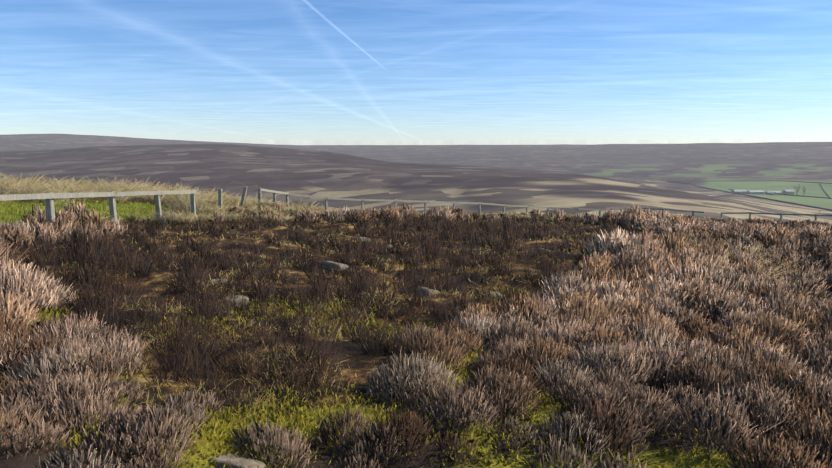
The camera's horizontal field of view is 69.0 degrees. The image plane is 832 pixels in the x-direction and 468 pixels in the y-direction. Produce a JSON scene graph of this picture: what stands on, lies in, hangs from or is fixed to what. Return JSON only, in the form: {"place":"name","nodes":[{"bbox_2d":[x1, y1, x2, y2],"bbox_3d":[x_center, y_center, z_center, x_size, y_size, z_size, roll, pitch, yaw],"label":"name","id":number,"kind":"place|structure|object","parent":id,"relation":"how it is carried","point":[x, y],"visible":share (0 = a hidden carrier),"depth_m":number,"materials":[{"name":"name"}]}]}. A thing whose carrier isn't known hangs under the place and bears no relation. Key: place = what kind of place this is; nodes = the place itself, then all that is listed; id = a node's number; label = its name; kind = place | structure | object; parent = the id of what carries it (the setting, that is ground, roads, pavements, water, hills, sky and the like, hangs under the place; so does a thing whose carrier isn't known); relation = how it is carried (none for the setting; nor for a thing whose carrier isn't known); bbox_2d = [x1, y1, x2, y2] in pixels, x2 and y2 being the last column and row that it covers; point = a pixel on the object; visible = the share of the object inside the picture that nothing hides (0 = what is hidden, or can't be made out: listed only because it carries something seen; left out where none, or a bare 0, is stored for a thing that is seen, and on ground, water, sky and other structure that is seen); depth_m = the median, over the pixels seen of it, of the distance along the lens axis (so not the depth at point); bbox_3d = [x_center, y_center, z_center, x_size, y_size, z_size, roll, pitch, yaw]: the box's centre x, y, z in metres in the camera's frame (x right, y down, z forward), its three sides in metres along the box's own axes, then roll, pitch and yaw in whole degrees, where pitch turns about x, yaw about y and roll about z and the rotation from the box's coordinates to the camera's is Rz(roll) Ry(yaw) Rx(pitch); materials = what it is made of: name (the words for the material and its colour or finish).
{"place":"outdoors","nodes":[
{"label":"outdoors","id":0,"kind":"place"},
{"bbox_2d":[0,134,831,467],"bbox_3d":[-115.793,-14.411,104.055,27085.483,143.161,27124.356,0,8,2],"label":"moorland ground","id":1,"kind":"structure","parent":0,"point":[600,176],"depth_m":477.11,"materials":[{"name":"brown soil"}]},
{"bbox_2d":[209,279,226,283],"bbox_3d":[-2.850,0.723,8.689,0.263,0.135,0.195,-2,8,-13],"label":"stone","id":2,"kind":"object","parent":1,"relation":"on","point":[213,280],"visible":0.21,"depth_m":8.68,"materials":[{"name":"grey stone"}]},
{"bbox_2d":[223,295,248,306],"bbox_3d":[-2.298,0.884,7.677,0.317,0.170,0.231,-7,10,-40],"label":"stone","id":3,"kind":"object","parent":1,"relation":"on","point":[238,300],"visible":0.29,"depth_m":7.63,"materials":[{"name":"grey stone"}]},
{"bbox_2d":[209,454,266,467],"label":"stone","id":4,"kind":"object","parent":1,"relation":"on","point":[233,460],"visible":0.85,"depth_m":3.29,"materials":[{"name":"grey stone"}]},
{"bbox_2d":[0,208,645,413],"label":"dark heather","id":5,"kind":"object","parent":1,"relation":"on","point":[452,232],"visible":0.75,"depth_m":8.56,"materials":[{"name":"brown plant"}]},
{"bbox_2d":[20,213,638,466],"bbox_3d":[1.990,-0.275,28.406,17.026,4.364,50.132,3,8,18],"label":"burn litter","id":6,"kind":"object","parent":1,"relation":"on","point":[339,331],"visible":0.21,"depth_m":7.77,"materials":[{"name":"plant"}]},
{"bbox_2d":[322,261,347,270],"bbox_3d":[-1.375,0.594,10.260,0.519,0.259,0.243,6,10,37],"label":"stone","id":7,"kind":"object","parent":1,"relation":"on","point":[324,263],"visible":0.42,"depth_m":10.18,"materials":[{"name":"grey stone"}]},
{"bbox_2d":[0,193,785,467],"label":"green grass","id":8,"kind":"structure","parent":1,"relation":"on","point":[18,209],"depth_m":4.04,"materials":[{"name":"green plant"}]},
{"bbox_2d":[0,172,823,302],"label":"tussock grass","id":9,"kind":"structure","parent":1,"relation":"on","point":[207,206],"depth_m":24.55,"materials":[{"name":"beige plant"}]},
{"bbox_2d":[0,199,831,467],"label":"heather shoots","id":10,"kind":"object","parent":1,"relation":"on","point":[686,282],"visible":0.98,"depth_m":4.84,"materials":[{"name":"plant"}]},
{"bbox_2d":[0,207,831,467],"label":"heather","id":11,"kind":"object","parent":1,"relation":"on","point":[524,407],"visible":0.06,"depth_m":3.91,"materials":[{"name":"plant"}]},
{"bbox_2d":[0,186,831,227],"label":"post and rail fence","id":12,"kind":"object","parent":1,"relation":"on","point":[48,197],"visible":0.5,"depth_m":20.89,"materials":[{"name":"grey wood"}]},
{"bbox_2d":[417,287,439,295],"bbox_3d":[0.147,0.806,7.880,0.265,0.246,0.268,7,11,43],"label":"stone","id":13,"kind":"object","parent":1,"relation":"on","point":[428,291],"visible":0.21,"depth_m":7.79,"materials":[{"name":"grey stone"}]},
{"bbox_2d":[488,292,501,297],"bbox_3d":[1.077,0.851,8.228,0.153,0.114,0.323,-1,8,-9],"label":"stone","id":14,"kind":"object","parent":1,"relation":"on","point":[493,294],"visible":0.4,"depth_m":8.19,"materials":[{"name":"grey stone"}]},
{"bbox_2d":[536,248,549,252],"bbox_3d":[2.514,0.368,11.841,0.247,0.200,0.386,-3,8,-20],"label":"stone","id":15,"kind":"object","parent":1,"relation":"on","point":[541,250],"visible":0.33,"depth_m":11.76,"materials":[{"name":"grey stone"}]},
{"bbox_2d":[667,180,831,210],"bbox_3d":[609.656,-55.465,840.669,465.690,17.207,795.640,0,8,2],"label":"drystone walls","id":16,"kind":"structure","parent":1,"relation":"on","point":[828,197],"depth_m":850.03,"materials":[{"name":"grey stone"}]},
{"bbox_2d":[731,188,794,194],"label":"farm buildings","id":17,"kind":"structure","parent":1,"relation":"on","point":[789,191],"depth_m":860.67,"materials":[{"name":"stone"}]},
{"bbox_2d":[0,0,831,144],"label":"sky","id":18,"kind":"structure","parent":0,"point":[276,72],"materials":[{"name":"blue"}]}
]}

